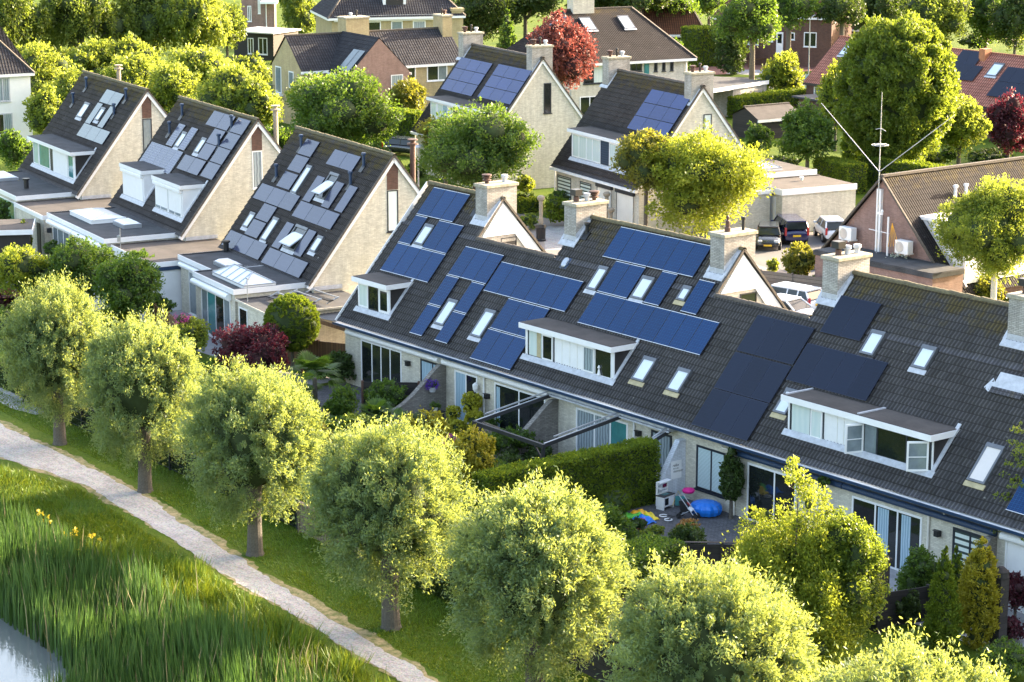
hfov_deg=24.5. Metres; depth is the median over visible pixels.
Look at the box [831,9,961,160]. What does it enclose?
hornbeam
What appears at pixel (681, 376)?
roof window
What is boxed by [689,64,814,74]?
cycle path
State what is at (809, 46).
street lamp
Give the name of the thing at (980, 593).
conifer
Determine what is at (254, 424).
willow tree
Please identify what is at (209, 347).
garden path
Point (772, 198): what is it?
garage door
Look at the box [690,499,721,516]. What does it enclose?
sandbox shell
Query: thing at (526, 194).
shrub
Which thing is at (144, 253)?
shrub
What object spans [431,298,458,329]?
roof window
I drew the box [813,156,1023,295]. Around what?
brick bungalow
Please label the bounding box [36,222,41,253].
garage door
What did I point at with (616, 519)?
shrub
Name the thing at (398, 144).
parked car
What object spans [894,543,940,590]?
shrub
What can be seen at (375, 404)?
shrub
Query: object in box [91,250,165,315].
tree
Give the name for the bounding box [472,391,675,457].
pergola
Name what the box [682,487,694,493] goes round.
pool ring
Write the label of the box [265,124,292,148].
shrub
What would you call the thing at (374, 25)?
window
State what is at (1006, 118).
maple tree
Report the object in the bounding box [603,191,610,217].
stone column
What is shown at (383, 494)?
willow tree
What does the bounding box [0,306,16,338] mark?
shrub
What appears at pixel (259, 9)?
window
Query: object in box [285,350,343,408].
fan palm
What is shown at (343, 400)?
shrub
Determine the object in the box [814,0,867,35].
tree
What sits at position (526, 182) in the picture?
shrub
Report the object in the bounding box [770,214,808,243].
parked car
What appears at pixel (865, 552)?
tree
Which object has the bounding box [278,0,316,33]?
tree
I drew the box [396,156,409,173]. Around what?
shrub
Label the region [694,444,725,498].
window
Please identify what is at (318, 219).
gabled house
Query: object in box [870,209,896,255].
weather antenna
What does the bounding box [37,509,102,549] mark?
iris flowers
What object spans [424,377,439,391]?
hanging basket
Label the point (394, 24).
window
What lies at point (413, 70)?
window
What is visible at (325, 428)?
weeping tree
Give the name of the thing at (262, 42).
window
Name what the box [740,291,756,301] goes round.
window
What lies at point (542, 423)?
garden wall
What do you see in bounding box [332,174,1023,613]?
terraced house
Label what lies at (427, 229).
roof window
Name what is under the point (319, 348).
wooden fence
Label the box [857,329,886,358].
roof window
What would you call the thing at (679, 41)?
shrub
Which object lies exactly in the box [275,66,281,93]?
side window
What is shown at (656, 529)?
shrub
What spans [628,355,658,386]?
roof window
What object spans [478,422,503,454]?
wooden fence
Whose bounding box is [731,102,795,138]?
shed
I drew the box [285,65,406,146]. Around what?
tree
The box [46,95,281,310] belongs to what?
gabled house
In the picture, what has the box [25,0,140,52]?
tree
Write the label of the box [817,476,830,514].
shrub
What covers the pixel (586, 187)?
window
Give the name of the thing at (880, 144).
radio mast
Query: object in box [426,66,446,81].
window
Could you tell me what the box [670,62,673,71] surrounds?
window
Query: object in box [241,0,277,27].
brick house
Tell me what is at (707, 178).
tree
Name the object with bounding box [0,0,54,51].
tree
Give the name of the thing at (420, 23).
window
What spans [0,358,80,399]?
hedge
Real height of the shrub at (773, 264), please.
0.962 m
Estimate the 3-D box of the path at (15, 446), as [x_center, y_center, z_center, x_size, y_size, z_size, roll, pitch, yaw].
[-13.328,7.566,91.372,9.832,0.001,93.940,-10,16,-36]
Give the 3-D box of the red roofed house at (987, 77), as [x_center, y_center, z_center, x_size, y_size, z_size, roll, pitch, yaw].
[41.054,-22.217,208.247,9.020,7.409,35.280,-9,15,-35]
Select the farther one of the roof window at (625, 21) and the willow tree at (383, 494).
the roof window at (625, 21)
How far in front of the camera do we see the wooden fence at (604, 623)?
79.21 m
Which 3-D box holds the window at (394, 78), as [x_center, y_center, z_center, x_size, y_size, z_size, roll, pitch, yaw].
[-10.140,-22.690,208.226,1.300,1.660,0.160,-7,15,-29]
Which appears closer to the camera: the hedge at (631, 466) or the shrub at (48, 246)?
the hedge at (631, 466)
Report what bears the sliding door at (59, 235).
in the gabled house at (194, 175)
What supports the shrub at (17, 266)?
on the ground at (128, 480)
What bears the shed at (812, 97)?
on the ground at (128, 480)
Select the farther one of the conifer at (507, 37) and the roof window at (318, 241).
the conifer at (507, 37)
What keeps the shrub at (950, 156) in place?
on the ground at (128, 480)
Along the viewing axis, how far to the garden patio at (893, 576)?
82.61 m
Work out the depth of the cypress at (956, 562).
80.71 m
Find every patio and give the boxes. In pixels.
[311,382,640,508]
[623,498,760,543]
[889,568,1023,647]
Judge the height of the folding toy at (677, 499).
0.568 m
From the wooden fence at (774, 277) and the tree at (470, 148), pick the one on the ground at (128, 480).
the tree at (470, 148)
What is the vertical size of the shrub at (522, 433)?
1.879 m
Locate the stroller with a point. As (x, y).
(685, 507)
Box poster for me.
[671,459,682,478]
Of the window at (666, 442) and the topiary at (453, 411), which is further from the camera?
the topiary at (453, 411)
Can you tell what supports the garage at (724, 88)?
on the ground at (128, 480)
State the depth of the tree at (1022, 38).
273.32 m
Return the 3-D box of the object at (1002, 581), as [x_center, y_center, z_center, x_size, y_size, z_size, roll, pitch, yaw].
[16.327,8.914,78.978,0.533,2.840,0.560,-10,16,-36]
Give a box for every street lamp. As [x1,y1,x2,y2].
[415,143,423,185]
[808,15,815,73]
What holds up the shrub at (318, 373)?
on the ground at (128, 480)
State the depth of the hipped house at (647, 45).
216.79 m
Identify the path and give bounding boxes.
[0,386,42,414]
[0,423,435,681]
[7,281,345,384]
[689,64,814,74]
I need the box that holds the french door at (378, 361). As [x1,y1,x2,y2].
[361,339,401,381]
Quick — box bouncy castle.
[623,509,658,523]
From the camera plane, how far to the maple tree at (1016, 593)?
80.78 m
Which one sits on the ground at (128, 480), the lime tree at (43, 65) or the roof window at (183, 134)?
the lime tree at (43, 65)
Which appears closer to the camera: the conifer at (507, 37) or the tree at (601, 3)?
the conifer at (507, 37)
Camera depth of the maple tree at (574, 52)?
198.49 m
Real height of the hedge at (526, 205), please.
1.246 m
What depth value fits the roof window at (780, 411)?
92.37 m
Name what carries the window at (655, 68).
in the hipped house at (647, 45)
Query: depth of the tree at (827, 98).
193.16 m
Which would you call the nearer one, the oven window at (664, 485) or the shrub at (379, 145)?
the oven window at (664, 485)
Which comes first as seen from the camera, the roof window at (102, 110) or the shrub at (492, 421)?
the shrub at (492, 421)
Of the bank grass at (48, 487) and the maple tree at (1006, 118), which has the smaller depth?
the bank grass at (48, 487)
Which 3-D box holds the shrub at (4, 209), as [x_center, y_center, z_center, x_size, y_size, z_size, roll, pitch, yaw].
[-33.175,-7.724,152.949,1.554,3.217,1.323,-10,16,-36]
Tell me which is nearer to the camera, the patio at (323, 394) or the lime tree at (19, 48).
the patio at (323, 394)
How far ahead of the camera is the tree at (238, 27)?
261.63 m
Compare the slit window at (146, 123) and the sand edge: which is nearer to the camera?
the sand edge
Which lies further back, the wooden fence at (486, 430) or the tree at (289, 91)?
the tree at (289, 91)
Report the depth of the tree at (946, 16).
255.28 m
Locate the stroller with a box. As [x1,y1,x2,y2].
[676,493,699,520]
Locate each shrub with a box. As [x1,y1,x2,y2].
[0,128,32,170]
[0,198,11,218]
[0,242,66,304]
[0,288,23,306]
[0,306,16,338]
[20,219,33,248]
[25,273,80,302]
[42,239,62,255]
[96,306,140,329]
[119,248,154,259]
[143,309,174,323]
[144,293,176,312]
[172,316,211,354]
[197,354,233,378]
[211,320,290,374]
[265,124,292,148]
[293,485,312,498]
[299,385,320,407]
[304,352,319,371]
[316,368,330,379]
[321,383,359,416]
[323,414,343,435]
[328,349,356,381]
[333,411,378,435]
[347,424,378,436]
[363,377,408,416]
[369,142,391,151]
[389,405,451,447]
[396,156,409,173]
[406,158,426,177]
[471,457,510,482]
[477,415,502,426]
[487,426,523,456]
[497,452,521,463]
[511,424,535,459]
[515,175,535,192]
[517,192,536,197]
[520,212,538,228]
[521,439,552,459]
[544,194,566,222]
[550,190,570,200]
[592,501,640,543]
[597,487,631,514]
[629,516,647,529]
[638,524,664,535]
[675,36,690,70]
[675,518,700,527]
[718,447,745,518]
[744,120,774,151]
[766,257,779,271]
[770,154,802,164]
[780,241,814,275]
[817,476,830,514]
[876,631,931,657]
[885,252,909,258]
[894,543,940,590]
[895,589,921,622]
[923,151,946,164]
[939,147,956,162]
[964,147,1016,162]
[973,274,1006,300]
[976,635,1023,679]
[1007,615,1023,640]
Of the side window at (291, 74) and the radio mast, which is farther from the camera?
the side window at (291, 74)
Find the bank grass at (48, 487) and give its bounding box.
[0,462,388,681]
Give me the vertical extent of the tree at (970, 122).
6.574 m
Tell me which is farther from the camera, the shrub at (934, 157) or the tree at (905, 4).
the tree at (905, 4)
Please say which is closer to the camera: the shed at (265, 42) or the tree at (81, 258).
the tree at (81, 258)
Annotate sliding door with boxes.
[52,226,69,247]
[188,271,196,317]
[201,289,230,340]
[454,369,477,423]
[494,382,545,429]
[576,407,627,450]
[746,462,795,530]
[851,495,922,570]
[1004,541,1023,613]
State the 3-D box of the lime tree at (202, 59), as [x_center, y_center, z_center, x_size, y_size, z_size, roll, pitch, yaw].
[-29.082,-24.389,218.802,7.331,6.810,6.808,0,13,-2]
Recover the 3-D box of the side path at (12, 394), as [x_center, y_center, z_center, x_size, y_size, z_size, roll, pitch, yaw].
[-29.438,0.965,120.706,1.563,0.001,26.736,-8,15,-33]
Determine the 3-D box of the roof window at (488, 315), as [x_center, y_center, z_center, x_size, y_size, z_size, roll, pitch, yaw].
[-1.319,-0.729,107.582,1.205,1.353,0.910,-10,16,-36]
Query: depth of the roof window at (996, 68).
204.09 m
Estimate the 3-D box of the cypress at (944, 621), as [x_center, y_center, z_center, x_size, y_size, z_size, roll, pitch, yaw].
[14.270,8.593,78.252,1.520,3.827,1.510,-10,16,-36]
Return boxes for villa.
[310,0,465,45]
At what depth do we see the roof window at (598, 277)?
104.14 m
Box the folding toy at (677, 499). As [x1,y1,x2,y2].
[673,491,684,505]
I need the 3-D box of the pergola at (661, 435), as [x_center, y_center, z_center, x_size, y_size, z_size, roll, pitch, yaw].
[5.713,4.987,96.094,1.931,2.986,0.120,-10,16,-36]
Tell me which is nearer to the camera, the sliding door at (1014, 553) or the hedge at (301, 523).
the sliding door at (1014, 553)
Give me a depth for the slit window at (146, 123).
154.17 m
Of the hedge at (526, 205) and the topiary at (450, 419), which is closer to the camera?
the topiary at (450, 419)
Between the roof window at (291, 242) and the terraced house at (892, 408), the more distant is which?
the roof window at (291, 242)
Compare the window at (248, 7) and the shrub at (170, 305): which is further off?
the window at (248, 7)
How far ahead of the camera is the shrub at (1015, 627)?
79.50 m
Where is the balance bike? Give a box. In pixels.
[659,513,678,520]
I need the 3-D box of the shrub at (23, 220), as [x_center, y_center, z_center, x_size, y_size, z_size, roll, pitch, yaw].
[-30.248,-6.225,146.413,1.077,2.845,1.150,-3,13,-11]
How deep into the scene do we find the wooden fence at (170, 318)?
123.92 m
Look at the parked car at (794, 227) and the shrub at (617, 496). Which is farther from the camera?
the parked car at (794, 227)
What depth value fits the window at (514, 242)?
113.18 m
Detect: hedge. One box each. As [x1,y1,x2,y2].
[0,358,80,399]
[24,378,313,527]
[297,501,363,559]
[362,106,423,141]
[363,544,569,653]
[470,435,661,531]
[517,196,544,213]
[605,531,686,598]
[680,24,720,66]
[727,87,805,117]
[812,156,867,193]
[856,154,948,186]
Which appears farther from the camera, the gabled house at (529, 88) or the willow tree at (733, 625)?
the gabled house at (529, 88)
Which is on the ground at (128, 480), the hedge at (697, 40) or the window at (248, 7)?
the hedge at (697, 40)
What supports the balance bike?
on the play patio at (716, 527)
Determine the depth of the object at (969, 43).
273.49 m
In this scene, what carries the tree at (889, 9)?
on the ground at (128, 480)
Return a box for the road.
[730,77,804,88]
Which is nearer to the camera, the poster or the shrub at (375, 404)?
the poster
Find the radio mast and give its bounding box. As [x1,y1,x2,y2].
[821,98,953,252]
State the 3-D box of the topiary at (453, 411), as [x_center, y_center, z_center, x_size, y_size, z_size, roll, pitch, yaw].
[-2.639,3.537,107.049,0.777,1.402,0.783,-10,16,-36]
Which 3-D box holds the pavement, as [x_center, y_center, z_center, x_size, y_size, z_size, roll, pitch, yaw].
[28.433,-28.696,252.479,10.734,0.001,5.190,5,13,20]
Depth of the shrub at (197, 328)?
120.64 m
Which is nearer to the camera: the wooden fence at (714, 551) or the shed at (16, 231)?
the wooden fence at (714, 551)
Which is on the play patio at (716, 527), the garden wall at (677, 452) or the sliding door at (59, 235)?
the garden wall at (677, 452)
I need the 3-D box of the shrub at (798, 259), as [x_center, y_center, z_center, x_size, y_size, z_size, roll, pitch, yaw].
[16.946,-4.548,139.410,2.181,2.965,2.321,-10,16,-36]
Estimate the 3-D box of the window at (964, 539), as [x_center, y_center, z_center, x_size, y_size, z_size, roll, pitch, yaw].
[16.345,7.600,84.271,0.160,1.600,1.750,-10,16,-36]
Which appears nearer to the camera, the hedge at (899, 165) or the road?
the hedge at (899, 165)
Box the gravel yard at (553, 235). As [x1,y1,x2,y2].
[545,226,563,249]
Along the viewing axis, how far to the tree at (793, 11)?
241.65 m
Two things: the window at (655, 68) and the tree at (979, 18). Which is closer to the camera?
the window at (655, 68)
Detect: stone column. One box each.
[535,195,546,241]
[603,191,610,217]
[607,207,614,218]
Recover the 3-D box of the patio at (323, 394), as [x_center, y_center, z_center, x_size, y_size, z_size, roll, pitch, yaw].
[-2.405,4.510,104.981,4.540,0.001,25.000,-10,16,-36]
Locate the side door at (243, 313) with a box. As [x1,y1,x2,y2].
[239,306,247,328]
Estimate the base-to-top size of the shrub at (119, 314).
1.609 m
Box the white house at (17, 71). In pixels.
[0,27,34,141]
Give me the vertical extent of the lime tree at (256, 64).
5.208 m
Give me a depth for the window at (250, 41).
266.25 m
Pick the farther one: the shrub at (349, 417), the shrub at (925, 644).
the shrub at (349, 417)
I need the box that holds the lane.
[517,213,820,272]
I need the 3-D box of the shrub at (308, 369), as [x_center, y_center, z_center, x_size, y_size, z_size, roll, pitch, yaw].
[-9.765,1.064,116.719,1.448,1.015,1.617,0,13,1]
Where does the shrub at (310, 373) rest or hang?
on the patio at (323, 394)
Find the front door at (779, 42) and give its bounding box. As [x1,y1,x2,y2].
[776,32,783,54]
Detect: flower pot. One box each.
[429,400,441,410]
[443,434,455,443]
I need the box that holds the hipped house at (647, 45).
[507,0,697,113]
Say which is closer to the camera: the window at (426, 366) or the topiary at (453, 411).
the topiary at (453, 411)
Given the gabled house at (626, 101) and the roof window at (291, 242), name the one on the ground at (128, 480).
the gabled house at (626, 101)
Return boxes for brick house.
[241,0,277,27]
[266,8,457,125]
[642,4,702,40]
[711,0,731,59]
[744,1,851,66]
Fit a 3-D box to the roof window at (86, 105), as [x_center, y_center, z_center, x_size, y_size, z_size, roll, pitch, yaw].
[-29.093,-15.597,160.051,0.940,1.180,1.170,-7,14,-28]
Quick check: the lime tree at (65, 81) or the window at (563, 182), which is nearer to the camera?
the window at (563, 182)
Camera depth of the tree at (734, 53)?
249.47 m
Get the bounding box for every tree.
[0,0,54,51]
[0,266,109,445]
[15,42,33,53]
[21,37,75,97]
[22,82,64,134]
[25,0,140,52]
[40,234,123,311]
[48,63,92,101]
[49,35,118,74]
[68,302,212,493]
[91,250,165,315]
[92,0,174,59]
[96,31,164,66]
[100,48,160,88]
[143,58,202,113]
[149,0,233,55]
[166,40,236,97]
[169,352,334,556]
[188,59,256,110]
[217,0,248,57]
[230,73,284,127]
[232,52,271,82]
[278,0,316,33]
[283,74,330,115]
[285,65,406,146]
[293,407,483,631]
[312,419,350,475]
[384,75,428,109]
[415,114,461,183]
[416,96,544,189]
[435,457,641,681]
[445,423,497,508]
[451,0,524,43]
[510,0,563,36]
[526,7,599,92]
[564,0,637,9]
[594,544,824,681]
[602,0,677,13]
[608,127,673,225]
[636,0,703,16]
[639,118,775,238]
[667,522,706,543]
[696,0,727,24]
[708,0,787,78]
[711,6,749,74]
[720,454,890,681]
[754,48,805,90]
[771,96,838,167]
[772,0,823,54]
[803,505,892,651]
[805,613,1016,681]
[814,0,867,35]
[815,58,840,150]
[848,0,907,30]
[898,0,910,12]
[902,0,973,40]
[929,172,1023,299]
[936,91,992,163]
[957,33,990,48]
[964,0,1001,47]
[982,87,1023,157]
[985,0,1023,54]
[1002,35,1023,46]
[1008,570,1023,617]
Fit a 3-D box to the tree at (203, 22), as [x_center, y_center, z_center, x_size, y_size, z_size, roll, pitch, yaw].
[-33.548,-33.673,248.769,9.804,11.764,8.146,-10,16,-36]
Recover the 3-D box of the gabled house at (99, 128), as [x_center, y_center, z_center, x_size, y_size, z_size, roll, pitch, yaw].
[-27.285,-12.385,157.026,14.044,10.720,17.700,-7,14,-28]
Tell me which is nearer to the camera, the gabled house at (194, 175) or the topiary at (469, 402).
the topiary at (469, 402)
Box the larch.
[990,420,1023,541]
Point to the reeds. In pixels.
(72, 644)
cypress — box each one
[921,545,963,657]
[950,545,964,627]
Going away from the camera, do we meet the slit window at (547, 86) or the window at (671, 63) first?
the slit window at (547, 86)
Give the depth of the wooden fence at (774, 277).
136.86 m
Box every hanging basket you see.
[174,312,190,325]
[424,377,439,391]
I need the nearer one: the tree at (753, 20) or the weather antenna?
the weather antenna
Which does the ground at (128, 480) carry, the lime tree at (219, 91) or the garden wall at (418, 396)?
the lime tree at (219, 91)
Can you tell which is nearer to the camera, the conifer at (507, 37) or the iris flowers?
the iris flowers
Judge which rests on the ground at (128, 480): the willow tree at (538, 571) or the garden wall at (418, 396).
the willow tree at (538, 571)
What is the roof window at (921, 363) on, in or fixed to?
in the terraced house at (892, 408)
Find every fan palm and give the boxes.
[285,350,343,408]
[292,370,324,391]
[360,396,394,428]
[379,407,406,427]
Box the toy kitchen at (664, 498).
[655,478,674,510]
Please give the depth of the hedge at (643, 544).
82.38 m
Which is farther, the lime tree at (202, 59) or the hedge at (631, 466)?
the lime tree at (202, 59)
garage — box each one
[713,76,768,116]
[751,154,856,231]
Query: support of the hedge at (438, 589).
on the ground at (128, 480)
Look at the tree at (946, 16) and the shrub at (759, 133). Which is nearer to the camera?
the shrub at (759, 133)
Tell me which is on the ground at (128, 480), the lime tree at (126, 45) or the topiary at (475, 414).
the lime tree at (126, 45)
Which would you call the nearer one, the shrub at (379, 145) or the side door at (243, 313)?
the side door at (243, 313)
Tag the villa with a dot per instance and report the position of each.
(392, 14)
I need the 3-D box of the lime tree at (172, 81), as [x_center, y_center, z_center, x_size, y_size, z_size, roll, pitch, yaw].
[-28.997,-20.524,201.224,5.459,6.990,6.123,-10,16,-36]
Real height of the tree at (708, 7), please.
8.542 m
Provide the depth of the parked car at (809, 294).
131.49 m
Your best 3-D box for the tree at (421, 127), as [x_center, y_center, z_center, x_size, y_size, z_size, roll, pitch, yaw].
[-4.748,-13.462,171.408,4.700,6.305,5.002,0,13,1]
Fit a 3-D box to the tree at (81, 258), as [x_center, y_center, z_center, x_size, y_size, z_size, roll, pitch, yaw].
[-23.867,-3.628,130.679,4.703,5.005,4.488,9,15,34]
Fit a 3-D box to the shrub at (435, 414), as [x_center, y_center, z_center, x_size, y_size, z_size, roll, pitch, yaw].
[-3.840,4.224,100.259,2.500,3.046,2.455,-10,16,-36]
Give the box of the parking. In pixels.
[755,237,827,275]
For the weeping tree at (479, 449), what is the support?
on the ground at (128, 480)
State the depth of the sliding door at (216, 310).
125.09 m
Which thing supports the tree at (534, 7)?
on the ground at (128, 480)
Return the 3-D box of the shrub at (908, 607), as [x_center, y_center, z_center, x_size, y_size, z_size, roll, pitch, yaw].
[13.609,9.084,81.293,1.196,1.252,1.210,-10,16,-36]
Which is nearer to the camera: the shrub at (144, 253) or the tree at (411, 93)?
the shrub at (144, 253)
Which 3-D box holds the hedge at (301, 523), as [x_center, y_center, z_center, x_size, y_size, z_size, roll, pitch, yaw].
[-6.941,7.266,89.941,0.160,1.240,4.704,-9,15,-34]
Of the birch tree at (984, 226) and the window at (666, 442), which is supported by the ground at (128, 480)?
the birch tree at (984, 226)
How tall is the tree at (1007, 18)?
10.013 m
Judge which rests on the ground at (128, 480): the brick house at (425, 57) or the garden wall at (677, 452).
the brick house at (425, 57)
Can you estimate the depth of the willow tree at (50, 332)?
102.50 m
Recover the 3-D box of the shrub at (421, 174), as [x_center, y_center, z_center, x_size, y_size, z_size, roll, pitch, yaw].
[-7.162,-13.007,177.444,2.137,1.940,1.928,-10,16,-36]
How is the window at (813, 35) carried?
in the brick house at (824, 37)
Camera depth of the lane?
156.40 m
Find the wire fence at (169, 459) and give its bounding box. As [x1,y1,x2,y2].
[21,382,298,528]
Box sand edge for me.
[0,420,438,681]
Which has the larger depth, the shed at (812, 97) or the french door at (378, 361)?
the shed at (812, 97)
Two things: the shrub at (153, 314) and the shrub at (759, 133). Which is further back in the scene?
the shrub at (759, 133)
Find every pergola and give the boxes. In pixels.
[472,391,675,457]
[652,427,670,439]
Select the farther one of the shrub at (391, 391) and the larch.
the shrub at (391, 391)
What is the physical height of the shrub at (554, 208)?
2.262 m
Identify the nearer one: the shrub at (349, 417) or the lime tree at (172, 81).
the shrub at (349, 417)
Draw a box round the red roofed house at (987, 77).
[803,35,1023,138]
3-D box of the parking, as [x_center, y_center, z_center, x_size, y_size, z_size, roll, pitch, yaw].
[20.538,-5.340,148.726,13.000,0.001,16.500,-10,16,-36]
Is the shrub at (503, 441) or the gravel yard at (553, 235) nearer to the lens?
the shrub at (503, 441)
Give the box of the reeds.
[0,485,347,681]
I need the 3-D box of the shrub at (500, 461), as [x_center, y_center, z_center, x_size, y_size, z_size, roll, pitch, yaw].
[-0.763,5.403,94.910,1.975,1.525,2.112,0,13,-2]
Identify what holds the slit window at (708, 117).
in the gabled house at (626, 101)
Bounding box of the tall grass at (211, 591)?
[86,531,410,681]
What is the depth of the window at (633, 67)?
215.09 m
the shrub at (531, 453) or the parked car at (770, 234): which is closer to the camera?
the shrub at (531, 453)
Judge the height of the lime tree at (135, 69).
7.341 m
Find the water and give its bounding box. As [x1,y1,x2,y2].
[0,618,102,681]
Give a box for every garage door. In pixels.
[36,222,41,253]
[770,196,775,219]
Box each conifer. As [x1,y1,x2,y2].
[496,9,516,48]
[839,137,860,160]
[956,536,1003,649]
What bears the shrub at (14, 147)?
on the ground at (128, 480)
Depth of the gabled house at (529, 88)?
175.34 m
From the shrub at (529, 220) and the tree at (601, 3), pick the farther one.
the tree at (601, 3)
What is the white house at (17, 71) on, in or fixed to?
on the ground at (128, 480)
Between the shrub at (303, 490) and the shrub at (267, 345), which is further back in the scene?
the shrub at (267, 345)
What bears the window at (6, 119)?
in the white house at (17, 71)
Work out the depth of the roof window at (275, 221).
130.49 m
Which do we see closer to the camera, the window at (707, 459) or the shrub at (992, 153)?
the window at (707, 459)
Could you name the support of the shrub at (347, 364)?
on the patio at (323, 394)
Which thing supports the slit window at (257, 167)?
in the gabled house at (194, 175)
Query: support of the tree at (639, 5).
on the ground at (128, 480)
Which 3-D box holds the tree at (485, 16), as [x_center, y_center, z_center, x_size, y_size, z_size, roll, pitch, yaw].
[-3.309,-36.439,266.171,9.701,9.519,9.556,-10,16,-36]
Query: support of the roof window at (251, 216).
in the gabled house at (318, 219)
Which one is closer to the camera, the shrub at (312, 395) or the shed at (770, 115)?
the shrub at (312, 395)
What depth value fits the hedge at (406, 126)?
198.71 m
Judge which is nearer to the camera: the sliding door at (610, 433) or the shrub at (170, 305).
the sliding door at (610, 433)
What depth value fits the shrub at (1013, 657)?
75.69 m
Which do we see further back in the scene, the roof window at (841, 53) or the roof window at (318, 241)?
the roof window at (841, 53)
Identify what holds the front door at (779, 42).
in the brick house at (824, 37)
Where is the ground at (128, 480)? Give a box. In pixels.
[0,0,1023,681]
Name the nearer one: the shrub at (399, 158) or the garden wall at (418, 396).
the garden wall at (418, 396)
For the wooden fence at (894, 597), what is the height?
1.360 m
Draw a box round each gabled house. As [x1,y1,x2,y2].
[0,64,166,257]
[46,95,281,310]
[177,126,420,343]
[410,25,583,188]
[549,48,771,232]
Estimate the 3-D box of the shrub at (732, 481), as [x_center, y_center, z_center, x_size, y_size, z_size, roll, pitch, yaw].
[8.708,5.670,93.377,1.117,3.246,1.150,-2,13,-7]
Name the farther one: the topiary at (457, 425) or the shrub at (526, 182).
the shrub at (526, 182)
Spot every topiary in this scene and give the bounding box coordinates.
[262,293,321,378]
[445,405,461,418]
[445,418,455,424]
[450,419,466,434]
[460,391,482,412]
[464,409,484,428]
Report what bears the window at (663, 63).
in the hipped house at (647, 45)
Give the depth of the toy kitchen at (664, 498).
94.82 m
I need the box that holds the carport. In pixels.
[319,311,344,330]
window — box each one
[0,77,10,102]
[0,113,12,134]
[75,102,91,120]
[93,107,106,123]
[142,118,151,151]
[172,131,187,149]
[192,137,207,156]
[240,211,256,231]
[247,6,251,21]
[247,38,253,54]
[252,151,262,189]
[258,1,260,13]
[258,37,267,55]
[259,216,280,243]
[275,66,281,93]
[279,224,308,254]
[288,71,293,87]
[290,164,313,193]
[307,235,324,256]
[311,171,340,202]
[369,21,380,29]
[387,190,398,232]
[391,21,402,28]
[391,74,402,88]
[408,68,415,78]
[411,223,435,248]
[413,20,425,27]
[420,358,436,381]
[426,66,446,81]
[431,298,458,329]
[467,308,497,342]
[501,236,516,244]
[543,83,551,113]
[557,174,570,200]
[578,17,598,31]
[580,96,594,113]
[580,181,590,198]
[583,66,601,84]
[583,265,609,294]
[616,15,636,29]
[628,275,656,302]
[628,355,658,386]
[630,63,642,71]
[651,429,671,470]
[654,63,657,71]
[662,62,665,71]
[662,367,692,397]
[663,483,668,505]
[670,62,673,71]
[672,285,693,305]
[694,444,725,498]
[703,114,711,133]
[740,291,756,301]
[770,387,797,420]
[791,32,794,40]
[804,32,816,47]
[836,45,846,56]
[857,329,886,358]
[907,344,938,375]
[951,527,984,566]
[963,442,1005,490]
[984,62,1005,78]
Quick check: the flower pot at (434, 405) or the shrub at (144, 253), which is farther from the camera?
the shrub at (144, 253)
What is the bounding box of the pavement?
[726,70,804,76]
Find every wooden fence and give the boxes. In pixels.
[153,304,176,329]
[282,340,344,377]
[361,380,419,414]
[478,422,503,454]
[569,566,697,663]
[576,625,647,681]
[679,541,742,590]
[760,269,821,287]
[867,584,930,629]
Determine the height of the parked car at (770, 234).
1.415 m
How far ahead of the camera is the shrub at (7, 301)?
133.04 m
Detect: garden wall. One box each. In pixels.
[391,364,445,424]
[499,398,558,460]
[658,438,685,499]
[984,535,997,566]
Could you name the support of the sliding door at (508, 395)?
in the terraced house at (892, 408)
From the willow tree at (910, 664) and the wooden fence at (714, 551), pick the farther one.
the wooden fence at (714, 551)
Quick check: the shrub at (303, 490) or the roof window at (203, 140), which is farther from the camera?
the roof window at (203, 140)
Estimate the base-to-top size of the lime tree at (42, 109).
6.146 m
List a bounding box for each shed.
[0,218,35,254]
[234,27,300,59]
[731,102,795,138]
[792,94,837,125]
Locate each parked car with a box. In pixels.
[382,136,414,153]
[755,221,783,249]
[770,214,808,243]
[771,281,821,308]
[777,293,814,317]
[813,215,843,241]
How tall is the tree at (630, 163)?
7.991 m
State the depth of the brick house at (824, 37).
258.19 m
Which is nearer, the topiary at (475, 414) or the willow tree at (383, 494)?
the willow tree at (383, 494)
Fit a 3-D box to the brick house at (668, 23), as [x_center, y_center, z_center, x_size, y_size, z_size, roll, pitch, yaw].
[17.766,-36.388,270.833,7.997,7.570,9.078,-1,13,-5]

